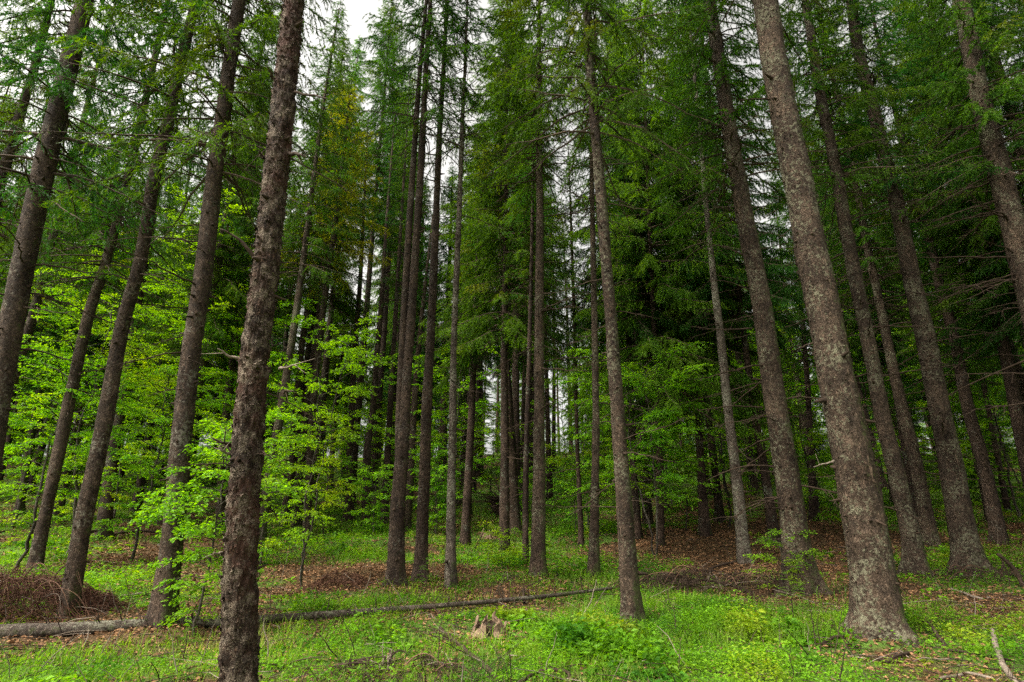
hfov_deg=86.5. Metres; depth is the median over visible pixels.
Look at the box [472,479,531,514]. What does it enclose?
root plate
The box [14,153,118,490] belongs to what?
spruce tree
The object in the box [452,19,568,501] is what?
spruce tree
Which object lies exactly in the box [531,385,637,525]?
beech tree
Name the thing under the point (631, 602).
spruce tree
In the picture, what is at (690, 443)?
young spruce
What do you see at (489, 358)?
spruce tree
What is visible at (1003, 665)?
fallen branch
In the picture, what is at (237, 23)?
spruce tree
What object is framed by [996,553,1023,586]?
leaning stick
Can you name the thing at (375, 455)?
spruce tree
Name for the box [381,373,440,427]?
spruce tree
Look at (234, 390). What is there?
beech tree
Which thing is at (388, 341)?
spruce tree
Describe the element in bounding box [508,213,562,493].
spruce tree
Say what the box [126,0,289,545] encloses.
spruce tree
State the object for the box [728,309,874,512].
beech tree
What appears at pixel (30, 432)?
spruce tree
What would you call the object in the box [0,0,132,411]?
spruce tree
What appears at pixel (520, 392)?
spruce tree
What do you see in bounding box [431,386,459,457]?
beech tree
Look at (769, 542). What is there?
shrub
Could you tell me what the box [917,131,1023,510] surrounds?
spruce tree
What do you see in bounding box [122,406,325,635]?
beech sapling
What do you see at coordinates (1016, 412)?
spruce tree
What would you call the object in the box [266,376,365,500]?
beech tree
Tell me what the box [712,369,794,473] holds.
beech tree
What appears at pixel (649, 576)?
brush pile
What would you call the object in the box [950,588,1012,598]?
fallen branch
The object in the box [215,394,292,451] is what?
beech tree
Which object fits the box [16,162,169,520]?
spruce tree
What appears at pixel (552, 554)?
shrub
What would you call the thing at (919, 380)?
spruce tree
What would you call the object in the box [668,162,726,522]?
spruce tree
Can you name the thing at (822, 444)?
young spruce
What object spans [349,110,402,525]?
spruce tree
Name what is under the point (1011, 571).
brush pile
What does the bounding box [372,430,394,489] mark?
beech tree
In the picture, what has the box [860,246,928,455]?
spruce tree
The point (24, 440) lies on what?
beech tree
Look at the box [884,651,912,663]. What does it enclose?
fallen branch
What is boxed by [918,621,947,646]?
fallen branch
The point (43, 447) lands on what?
spruce tree
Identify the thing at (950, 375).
spruce tree
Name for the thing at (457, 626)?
twig litter
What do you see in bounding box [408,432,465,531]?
beech tree
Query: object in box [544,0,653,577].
spruce tree
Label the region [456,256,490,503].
spruce tree
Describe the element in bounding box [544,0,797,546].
spruce tree
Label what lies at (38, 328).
spruce tree
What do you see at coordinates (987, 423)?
beech tree
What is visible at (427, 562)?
spruce seedling
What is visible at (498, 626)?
tree stump
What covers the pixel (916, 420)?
young spruce
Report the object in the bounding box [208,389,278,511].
young spruce
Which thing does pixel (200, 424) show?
spruce tree
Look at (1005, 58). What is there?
spruce tree
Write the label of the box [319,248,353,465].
spruce tree
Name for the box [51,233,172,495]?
spruce tree
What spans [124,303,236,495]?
beech tree
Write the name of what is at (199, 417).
spruce tree
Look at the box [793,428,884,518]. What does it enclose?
beech tree
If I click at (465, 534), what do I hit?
spruce tree
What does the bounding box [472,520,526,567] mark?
shrub
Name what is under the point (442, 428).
spruce tree
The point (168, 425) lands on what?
spruce tree
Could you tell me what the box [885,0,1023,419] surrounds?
spruce tree
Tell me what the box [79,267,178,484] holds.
spruce tree
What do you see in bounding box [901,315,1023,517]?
beech tree
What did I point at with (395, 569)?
spruce tree
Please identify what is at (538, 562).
spruce tree
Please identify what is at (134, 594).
fallen branch
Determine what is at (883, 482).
spruce tree
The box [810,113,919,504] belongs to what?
spruce tree
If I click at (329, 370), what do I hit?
spruce tree
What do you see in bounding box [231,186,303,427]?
spruce tree
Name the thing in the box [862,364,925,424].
spruce tree
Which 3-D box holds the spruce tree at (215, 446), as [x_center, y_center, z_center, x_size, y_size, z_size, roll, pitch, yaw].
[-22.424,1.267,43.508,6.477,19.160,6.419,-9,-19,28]
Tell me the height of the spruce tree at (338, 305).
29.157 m
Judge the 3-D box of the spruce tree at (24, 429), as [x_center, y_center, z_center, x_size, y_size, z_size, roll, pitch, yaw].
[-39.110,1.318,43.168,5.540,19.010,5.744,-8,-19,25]
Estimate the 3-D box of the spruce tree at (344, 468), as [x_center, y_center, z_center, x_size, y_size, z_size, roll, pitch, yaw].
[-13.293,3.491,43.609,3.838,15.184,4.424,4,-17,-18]
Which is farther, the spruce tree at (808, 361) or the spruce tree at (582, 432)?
the spruce tree at (582, 432)
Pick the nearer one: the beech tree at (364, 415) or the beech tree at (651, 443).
the beech tree at (651, 443)
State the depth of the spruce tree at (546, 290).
30.73 m
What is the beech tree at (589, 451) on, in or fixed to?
on the ground at (864, 644)
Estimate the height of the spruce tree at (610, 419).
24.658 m
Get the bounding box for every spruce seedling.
[162,627,203,661]
[413,557,441,589]
[658,605,697,636]
[765,570,806,617]
[791,599,842,644]
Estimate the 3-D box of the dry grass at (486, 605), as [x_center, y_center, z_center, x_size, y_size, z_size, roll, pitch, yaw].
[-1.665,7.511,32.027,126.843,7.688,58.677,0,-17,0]
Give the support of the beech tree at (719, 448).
on the ground at (864, 644)
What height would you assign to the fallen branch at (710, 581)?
0.490 m
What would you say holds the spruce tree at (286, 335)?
on the ground at (864, 644)
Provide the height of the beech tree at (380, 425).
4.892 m
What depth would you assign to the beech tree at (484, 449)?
31.35 m
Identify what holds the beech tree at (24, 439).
on the ground at (864, 644)
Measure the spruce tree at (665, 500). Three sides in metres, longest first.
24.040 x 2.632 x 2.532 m
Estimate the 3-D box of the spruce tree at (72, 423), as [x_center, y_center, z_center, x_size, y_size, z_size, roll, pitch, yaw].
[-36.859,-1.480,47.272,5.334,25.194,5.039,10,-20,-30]
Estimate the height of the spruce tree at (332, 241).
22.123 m
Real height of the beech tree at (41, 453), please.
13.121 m
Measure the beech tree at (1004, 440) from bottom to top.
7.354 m
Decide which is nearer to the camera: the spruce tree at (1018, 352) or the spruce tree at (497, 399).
the spruce tree at (1018, 352)
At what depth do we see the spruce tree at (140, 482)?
30.47 m
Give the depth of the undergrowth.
6.96 m
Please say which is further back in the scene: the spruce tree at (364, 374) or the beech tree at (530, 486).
the spruce tree at (364, 374)
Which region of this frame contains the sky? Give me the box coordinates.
[0,0,1023,457]
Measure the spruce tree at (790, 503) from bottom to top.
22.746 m
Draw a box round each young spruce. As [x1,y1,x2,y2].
[59,425,85,490]
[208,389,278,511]
[583,403,609,468]
[636,415,666,490]
[684,431,695,451]
[715,409,747,473]
[735,417,773,481]
[812,412,826,463]
[897,394,940,491]
[975,386,1015,463]
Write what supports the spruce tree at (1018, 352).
on the ground at (864, 644)
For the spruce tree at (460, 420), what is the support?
on the ground at (864, 644)
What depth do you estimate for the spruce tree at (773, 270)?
18.16 m
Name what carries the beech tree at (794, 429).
on the ground at (864, 644)
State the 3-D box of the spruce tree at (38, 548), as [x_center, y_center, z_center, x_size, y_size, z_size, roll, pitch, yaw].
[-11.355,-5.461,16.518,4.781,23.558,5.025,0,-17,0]
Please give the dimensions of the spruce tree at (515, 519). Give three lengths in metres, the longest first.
22.757 x 5.416 x 5.115 m
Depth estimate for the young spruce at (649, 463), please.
30.59 m
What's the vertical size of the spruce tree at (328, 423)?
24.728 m
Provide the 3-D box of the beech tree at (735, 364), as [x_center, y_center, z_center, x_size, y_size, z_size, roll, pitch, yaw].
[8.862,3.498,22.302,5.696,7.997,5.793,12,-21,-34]
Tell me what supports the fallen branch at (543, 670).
on the ground at (864, 644)
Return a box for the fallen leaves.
[0,452,1023,681]
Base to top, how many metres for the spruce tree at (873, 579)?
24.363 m
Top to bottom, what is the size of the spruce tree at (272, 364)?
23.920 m
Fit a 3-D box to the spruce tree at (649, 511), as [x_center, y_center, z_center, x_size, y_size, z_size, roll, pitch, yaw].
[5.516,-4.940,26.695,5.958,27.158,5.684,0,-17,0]
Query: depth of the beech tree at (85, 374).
25.64 m
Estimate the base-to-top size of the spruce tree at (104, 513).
23.250 m
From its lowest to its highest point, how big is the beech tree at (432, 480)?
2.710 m
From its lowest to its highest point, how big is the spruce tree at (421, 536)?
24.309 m
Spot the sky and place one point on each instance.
(355, 10)
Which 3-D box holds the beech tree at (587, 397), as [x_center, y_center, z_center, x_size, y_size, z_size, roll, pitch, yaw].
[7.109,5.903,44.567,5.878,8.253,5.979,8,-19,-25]
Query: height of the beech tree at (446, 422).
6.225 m
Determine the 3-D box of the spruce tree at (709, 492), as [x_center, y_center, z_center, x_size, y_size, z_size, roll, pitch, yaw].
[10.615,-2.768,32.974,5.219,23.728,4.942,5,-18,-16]
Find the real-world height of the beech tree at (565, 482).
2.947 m
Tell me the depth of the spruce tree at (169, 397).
50.52 m
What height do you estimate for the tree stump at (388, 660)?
0.224 m
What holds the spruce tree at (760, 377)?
on the ground at (864, 644)
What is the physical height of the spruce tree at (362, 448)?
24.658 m
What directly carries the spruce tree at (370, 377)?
on the ground at (864, 644)
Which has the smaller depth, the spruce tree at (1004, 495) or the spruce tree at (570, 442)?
the spruce tree at (1004, 495)
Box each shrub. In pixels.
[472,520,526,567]
[545,540,577,575]
[743,528,829,589]
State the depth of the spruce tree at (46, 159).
9.81 m
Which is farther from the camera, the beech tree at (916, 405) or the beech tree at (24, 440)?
the beech tree at (24, 440)
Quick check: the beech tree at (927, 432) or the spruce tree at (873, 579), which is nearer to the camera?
the spruce tree at (873, 579)
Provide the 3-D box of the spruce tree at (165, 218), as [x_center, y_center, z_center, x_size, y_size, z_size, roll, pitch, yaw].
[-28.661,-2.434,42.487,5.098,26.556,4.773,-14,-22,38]
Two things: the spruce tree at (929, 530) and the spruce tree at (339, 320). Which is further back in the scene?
the spruce tree at (339, 320)
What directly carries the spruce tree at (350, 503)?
on the ground at (864, 644)
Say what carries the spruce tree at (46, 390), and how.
on the ground at (864, 644)
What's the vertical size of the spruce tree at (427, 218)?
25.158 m
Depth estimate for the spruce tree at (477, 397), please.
34.30 m
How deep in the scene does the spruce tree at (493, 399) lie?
83.45 m
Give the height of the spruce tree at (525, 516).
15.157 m
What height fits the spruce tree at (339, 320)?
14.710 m
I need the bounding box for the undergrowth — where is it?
[0,448,1023,681]
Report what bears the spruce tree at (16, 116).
on the ground at (864, 644)
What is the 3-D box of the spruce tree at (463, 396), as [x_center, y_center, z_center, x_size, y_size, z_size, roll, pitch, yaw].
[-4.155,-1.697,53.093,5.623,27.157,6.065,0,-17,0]
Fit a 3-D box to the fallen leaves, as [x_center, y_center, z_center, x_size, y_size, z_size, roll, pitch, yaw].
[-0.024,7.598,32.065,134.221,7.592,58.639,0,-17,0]
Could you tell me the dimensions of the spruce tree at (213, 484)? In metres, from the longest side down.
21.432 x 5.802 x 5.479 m
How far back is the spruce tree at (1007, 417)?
42.20 m
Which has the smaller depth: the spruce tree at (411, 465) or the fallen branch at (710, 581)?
the fallen branch at (710, 581)
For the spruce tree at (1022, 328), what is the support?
on the ground at (864, 644)
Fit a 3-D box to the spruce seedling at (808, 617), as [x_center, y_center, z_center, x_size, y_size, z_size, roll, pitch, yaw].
[3.590,3.390,6.505,0.572,0.581,0.432,0,-17,0]
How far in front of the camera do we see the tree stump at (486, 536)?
19.94 m
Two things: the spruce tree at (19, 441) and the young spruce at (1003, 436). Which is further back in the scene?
the spruce tree at (19, 441)
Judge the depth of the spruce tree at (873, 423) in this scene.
66.30 m
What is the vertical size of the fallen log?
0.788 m
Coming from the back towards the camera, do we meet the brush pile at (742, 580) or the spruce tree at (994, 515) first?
the spruce tree at (994, 515)
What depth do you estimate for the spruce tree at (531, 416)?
38.34 m
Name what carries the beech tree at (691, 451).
on the ground at (864, 644)
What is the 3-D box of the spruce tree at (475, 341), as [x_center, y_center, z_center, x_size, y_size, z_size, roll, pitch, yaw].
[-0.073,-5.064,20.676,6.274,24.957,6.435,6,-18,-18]
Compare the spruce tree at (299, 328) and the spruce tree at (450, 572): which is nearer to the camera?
the spruce tree at (450, 572)
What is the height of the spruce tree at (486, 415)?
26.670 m
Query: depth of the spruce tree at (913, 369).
43.49 m
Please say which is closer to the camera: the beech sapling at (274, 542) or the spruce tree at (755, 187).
the beech sapling at (274, 542)
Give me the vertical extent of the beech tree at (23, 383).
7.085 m
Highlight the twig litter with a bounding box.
[0,453,1023,681]
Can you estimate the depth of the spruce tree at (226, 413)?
24.43 m
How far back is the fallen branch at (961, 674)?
5.47 m
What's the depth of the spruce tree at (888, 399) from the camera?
38.73 m
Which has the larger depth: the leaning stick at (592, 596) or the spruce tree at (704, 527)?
the spruce tree at (704, 527)
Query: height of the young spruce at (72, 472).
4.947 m
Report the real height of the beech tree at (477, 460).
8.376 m
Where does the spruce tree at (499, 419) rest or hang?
on the ground at (864, 644)
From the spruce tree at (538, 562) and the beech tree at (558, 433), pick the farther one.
the beech tree at (558, 433)
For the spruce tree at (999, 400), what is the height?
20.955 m
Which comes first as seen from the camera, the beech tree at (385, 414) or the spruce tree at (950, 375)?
the spruce tree at (950, 375)
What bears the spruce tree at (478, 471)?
on the ground at (864, 644)
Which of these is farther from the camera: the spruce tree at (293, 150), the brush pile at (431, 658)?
the spruce tree at (293, 150)
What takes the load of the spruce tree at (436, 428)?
on the ground at (864, 644)
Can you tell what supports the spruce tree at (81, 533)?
on the ground at (864, 644)
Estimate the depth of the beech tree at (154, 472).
15.36 m
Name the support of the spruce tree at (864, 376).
on the ground at (864, 644)
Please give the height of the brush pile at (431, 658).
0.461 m
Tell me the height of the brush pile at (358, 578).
0.611 m
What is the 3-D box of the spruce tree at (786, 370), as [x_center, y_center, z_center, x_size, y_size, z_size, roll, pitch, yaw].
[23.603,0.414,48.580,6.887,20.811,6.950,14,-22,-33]
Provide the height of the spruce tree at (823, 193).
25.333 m
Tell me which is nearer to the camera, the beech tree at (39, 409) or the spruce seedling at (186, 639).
the spruce seedling at (186, 639)
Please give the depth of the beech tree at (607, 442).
31.09 m
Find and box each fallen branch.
[114,530,159,533]
[120,592,146,597]
[519,668,571,681]
[675,564,757,592]
[709,560,736,569]
[821,635,844,647]
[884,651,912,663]
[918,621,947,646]
[931,646,1011,660]
[938,672,993,679]
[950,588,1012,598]
[990,628,1017,681]
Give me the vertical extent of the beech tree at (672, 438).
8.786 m
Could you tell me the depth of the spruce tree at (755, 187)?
29.98 m
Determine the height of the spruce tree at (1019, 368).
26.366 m
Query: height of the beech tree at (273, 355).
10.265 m
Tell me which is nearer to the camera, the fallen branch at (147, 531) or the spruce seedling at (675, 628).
the spruce seedling at (675, 628)
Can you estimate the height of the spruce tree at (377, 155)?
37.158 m
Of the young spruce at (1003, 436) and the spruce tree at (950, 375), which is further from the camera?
the young spruce at (1003, 436)
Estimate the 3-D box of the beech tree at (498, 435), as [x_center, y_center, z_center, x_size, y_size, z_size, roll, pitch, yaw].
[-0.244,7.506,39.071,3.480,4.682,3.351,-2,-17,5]
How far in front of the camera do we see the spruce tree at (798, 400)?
33.55 m
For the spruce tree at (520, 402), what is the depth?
67.79 m
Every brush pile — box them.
[0,560,145,623]
[36,580,131,617]
[295,568,374,592]
[304,638,484,681]
[606,566,713,593]
[615,562,780,600]
[913,562,1023,587]
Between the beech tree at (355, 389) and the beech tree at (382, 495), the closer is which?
the beech tree at (355, 389)
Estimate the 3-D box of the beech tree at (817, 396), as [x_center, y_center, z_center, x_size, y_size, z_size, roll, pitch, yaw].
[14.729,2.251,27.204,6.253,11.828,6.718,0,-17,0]
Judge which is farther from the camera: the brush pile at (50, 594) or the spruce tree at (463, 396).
the spruce tree at (463, 396)
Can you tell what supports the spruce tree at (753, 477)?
on the ground at (864, 644)
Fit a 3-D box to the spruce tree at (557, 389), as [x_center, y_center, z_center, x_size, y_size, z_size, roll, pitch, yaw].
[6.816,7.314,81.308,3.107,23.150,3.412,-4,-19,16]
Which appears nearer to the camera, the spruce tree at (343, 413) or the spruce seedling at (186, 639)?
the spruce seedling at (186, 639)
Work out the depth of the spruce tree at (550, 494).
31.22 m
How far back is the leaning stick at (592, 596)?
8.24 m
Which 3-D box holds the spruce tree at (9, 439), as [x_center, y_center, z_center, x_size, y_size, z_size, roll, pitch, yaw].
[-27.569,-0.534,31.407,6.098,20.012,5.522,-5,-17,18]
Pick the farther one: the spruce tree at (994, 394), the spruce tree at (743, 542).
the spruce tree at (994, 394)
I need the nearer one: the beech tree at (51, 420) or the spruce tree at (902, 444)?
the spruce tree at (902, 444)
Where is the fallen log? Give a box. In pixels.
[0,572,612,637]
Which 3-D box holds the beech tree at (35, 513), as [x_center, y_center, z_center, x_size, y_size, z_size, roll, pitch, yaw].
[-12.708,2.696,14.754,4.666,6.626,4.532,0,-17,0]
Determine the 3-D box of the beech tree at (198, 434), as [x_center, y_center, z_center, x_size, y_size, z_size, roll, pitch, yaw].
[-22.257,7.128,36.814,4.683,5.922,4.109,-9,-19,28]
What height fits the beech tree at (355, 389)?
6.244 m
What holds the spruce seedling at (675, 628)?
on the ground at (864, 644)
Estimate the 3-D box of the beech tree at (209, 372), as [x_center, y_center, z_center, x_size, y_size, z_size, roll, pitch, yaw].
[-12.923,0.744,21.179,5.887,13.741,6.325,-11,-20,32]
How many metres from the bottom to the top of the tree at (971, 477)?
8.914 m
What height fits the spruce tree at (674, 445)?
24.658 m
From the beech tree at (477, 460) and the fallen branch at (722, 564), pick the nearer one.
the fallen branch at (722, 564)
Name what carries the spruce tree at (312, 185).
on the ground at (864, 644)
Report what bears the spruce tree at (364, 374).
on the ground at (864, 644)
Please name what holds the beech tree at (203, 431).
on the ground at (864, 644)
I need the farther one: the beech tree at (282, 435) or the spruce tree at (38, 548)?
the beech tree at (282, 435)
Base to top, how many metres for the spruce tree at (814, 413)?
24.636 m
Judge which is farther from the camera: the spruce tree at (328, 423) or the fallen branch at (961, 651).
the spruce tree at (328, 423)
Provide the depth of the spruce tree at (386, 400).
53.70 m
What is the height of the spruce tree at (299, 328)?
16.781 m
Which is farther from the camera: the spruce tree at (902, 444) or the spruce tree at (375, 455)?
the spruce tree at (375, 455)
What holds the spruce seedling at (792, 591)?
on the ground at (864, 644)
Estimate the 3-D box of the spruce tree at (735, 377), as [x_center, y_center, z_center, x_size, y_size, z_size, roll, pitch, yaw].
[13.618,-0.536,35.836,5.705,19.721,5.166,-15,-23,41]
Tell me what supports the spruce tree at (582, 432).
on the ground at (864, 644)
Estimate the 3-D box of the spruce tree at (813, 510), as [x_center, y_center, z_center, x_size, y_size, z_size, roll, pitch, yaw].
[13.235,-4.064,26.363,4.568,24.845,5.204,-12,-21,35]
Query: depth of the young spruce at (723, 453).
38.80 m
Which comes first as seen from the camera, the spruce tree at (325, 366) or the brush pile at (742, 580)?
the brush pile at (742, 580)
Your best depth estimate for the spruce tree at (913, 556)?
14.09 m
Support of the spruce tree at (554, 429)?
on the ground at (864, 644)
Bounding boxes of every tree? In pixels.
[0,0,111,401]
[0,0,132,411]
[0,0,190,532]
[0,0,208,571]
[0,0,307,620]
[0,61,24,193]
[0,94,35,381]
[0,140,105,515]
[0,150,74,436]
[0,186,87,490]
[0,199,18,416]
[0,234,160,528]
[0,258,215,558]
[0,303,161,567]
[1,360,56,482]
[9,404,31,456]
[9,404,51,465]
[11,393,54,444]
[12,193,103,493]
[13,402,47,457]
[14,124,125,496]
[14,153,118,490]
[14,407,93,476]
[15,0,365,628]
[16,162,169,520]
[42,186,166,417]
[43,233,119,469]
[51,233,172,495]
[55,315,199,489]
[57,60,196,541]
[63,360,204,519]
[71,329,266,560]
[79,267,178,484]
[98,179,291,475]
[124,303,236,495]
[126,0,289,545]
[129,100,209,513]
[131,89,267,524]
[142,407,171,453]
[147,170,183,343]
[149,227,196,459]
[157,341,175,476]
[157,402,218,473]
[164,0,333,681]
[165,154,253,492]
[168,398,216,454]
[172,392,231,467]
[177,82,289,531]
[188,282,323,535]
[203,366,237,477]
[204,358,294,481]
[206,265,239,485]
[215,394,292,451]
[217,247,291,426]
[220,131,303,341]
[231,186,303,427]
[232,0,361,543]
[260,312,397,586]
[261,224,322,491]
[265,199,294,427]
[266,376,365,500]
[267,389,316,477]
[270,254,305,431]
[273,36,375,519]
[276,88,339,528]
[279,313,307,453]
[281,79,392,537]
[281,90,371,527]
[283,296,332,437]
[287,278,382,490]
[293,449,362,530]
[304,35,383,499]
[316,309,338,417]
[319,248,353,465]
[320,405,393,488]
[324,297,342,455]
[325,288,373,457]
[326,322,367,478]
[326,326,364,458]
[327,118,381,520]
[334,0,497,586]
[338,461,414,533]
[342,0,417,505]
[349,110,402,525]
[354,65,429,491]
[357,121,399,468]
[358,310,389,456]
[360,68,441,484]
[363,66,422,523]
[366,332,448,411]
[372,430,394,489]
[375,419,434,495]
[376,389,436,475]
[378,322,521,518]
[379,0,490,582]
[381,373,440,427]
[383,151,421,457]
[383,179,459,480]
[394,165,489,487]
[394,212,447,529]
[406,468,462,534]
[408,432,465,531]
[415,0,608,550]
[416,285,448,457]
[417,0,517,587]
[417,390,483,503]
[423,136,526,545]
[428,117,510,514]
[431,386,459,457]
[439,203,496,463]
[444,68,565,535]
[447,377,463,458]
[448,0,620,577]
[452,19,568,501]
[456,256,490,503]
[457,299,510,477]
[457,365,500,418]
[457,413,532,489]
[461,341,500,493]
[462,306,511,472]
[469,108,578,564]
[483,365,492,454]
[485,0,734,628]
[485,345,500,453]
[486,100,571,482]
[486,290,544,381]
[488,416,500,456]
[489,365,520,452]
[491,357,500,447]
[494,421,545,494]
[495,466,532,522]
[498,148,563,378]
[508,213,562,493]
[519,355,551,415]
[519,376,557,452]
[520,361,605,487]
[527,169,580,499]
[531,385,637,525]
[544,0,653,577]
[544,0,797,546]
[544,145,610,547]
[545,0,709,540]
[545,422,563,454]
[545,454,605,535]
[547,189,583,471]
[551,329,564,450]
[554,340,689,510]
[555,220,578,453]
[558,341,722,555]
[561,292,601,452]
[561,368,638,493]
[570,366,624,450]
[571,304,611,442]
[572,38,684,526]
[576,435,663,528]
[599,329,637,449]
[601,349,716,503]
[621,4,803,537]
[625,0,928,596]
[628,153,671,514]
[631,0,924,647]
[639,438,727,529]
[642,330,793,527]
[647,376,713,492]
[653,0,765,564]
[654,2,856,545]
[665,417,707,449]
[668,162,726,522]
[670,197,712,494]
[675,322,755,494]
[685,236,760,484]
[710,155,759,494]
[710,313,762,464]
[712,329,810,469]
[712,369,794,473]
[724,103,777,324]
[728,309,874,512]
[733,0,961,578]
[737,259,798,473]
[738,290,804,433]
[744,269,870,507]
[750,201,819,487]
[751,117,857,521]
[754,243,819,462]
[766,400,812,458]
[781,72,903,404]
[787,257,921,477]
[789,312,828,451]
[791,246,860,403]
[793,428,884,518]
[794,0,989,546]
[794,0,1011,574]
[806,10,965,524]
[809,134,895,429]
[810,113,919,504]
[822,194,888,489]
[844,0,1023,545]
[850,309,1005,485]
[852,115,991,449]
[855,239,915,430]
[856,365,881,452]
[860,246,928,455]
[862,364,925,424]
[878,0,1023,407]
[883,0,1023,499]
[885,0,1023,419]
[885,236,939,483]
[886,255,950,403]
[888,165,1013,521]
[896,426,994,515]
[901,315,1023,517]
[906,188,1011,419]
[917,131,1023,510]
[920,0,1023,401]
[935,372,1023,511]
[946,136,1023,346]
[954,374,1019,483]
[954,401,1005,470]
[960,261,1023,428]
[961,291,1012,467]
[972,297,1021,372]
[998,0,1023,372]
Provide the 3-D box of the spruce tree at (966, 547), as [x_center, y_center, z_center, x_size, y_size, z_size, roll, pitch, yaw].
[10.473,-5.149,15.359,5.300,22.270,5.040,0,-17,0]
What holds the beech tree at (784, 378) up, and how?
on the ground at (864, 644)
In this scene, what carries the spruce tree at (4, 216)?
on the ground at (864, 644)
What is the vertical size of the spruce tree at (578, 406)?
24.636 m
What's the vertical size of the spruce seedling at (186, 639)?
0.381 m
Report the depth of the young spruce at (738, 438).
36.23 m
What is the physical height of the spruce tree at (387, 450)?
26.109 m
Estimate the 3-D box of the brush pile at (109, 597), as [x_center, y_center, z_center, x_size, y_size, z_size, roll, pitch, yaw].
[-6.785,4.188,8.763,1.495,0.674,1.062,9,-19,-27]
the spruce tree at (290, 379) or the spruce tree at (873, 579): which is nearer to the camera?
the spruce tree at (873, 579)
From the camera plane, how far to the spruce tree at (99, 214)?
37.67 m
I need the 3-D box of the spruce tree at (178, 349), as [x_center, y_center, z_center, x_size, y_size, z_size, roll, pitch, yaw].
[-14.612,-3.448,27.561,6.421,24.608,5.815,-7,-22,24]
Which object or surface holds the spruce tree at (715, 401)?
on the ground at (864, 644)
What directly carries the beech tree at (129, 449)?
on the ground at (864, 644)
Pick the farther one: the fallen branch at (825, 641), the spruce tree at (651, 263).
the spruce tree at (651, 263)
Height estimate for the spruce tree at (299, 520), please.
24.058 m
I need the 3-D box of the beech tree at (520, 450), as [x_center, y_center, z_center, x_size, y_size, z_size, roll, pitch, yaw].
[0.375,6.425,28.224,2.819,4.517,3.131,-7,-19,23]
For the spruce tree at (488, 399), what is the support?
on the ground at (864, 644)
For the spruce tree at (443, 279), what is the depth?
30.48 m
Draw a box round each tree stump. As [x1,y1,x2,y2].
[379,650,394,669]
[471,611,507,638]
[480,528,497,538]
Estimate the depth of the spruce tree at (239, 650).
4.58 m
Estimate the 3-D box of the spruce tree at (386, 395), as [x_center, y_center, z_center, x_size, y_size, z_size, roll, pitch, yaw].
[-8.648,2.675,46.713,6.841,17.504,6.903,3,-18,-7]
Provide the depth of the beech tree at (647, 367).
22.44 m
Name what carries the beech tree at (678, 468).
on the ground at (864, 644)
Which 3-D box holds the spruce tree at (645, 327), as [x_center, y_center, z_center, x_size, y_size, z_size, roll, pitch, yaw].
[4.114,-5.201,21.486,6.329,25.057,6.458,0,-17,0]
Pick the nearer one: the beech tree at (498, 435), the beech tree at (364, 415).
the beech tree at (364, 415)
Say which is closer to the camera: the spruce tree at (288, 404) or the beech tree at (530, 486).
the beech tree at (530, 486)
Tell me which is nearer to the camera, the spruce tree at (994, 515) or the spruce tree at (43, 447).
the spruce tree at (994, 515)
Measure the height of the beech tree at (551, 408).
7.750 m
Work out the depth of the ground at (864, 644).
10.92 m
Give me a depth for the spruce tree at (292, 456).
25.98 m
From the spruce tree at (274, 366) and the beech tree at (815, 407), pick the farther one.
the spruce tree at (274, 366)
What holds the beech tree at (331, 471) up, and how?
on the ground at (864, 644)
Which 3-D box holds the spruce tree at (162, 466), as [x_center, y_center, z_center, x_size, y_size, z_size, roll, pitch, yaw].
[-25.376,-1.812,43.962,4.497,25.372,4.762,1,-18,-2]
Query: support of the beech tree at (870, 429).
on the ground at (864, 644)
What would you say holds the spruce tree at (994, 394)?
on the ground at (864, 644)
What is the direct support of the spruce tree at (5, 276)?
on the ground at (864, 644)
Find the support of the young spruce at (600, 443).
on the ground at (864, 644)
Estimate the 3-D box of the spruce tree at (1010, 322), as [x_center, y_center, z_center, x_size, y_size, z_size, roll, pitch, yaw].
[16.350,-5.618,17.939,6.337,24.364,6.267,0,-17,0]
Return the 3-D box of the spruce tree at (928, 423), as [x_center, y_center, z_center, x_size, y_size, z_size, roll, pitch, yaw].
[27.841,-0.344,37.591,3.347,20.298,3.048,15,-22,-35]
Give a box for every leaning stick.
[584,580,596,612]
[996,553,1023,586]
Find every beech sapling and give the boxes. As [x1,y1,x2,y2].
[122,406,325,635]
[189,416,326,564]
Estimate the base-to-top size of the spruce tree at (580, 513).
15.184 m
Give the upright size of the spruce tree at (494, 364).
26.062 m
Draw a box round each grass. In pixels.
[0,448,1023,681]
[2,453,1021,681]
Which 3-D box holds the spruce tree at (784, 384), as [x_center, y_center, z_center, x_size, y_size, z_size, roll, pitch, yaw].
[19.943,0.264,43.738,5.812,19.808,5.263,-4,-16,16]
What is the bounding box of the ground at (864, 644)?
[0,453,1023,681]
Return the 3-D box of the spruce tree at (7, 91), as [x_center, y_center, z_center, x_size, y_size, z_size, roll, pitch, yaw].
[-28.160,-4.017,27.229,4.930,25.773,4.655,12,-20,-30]

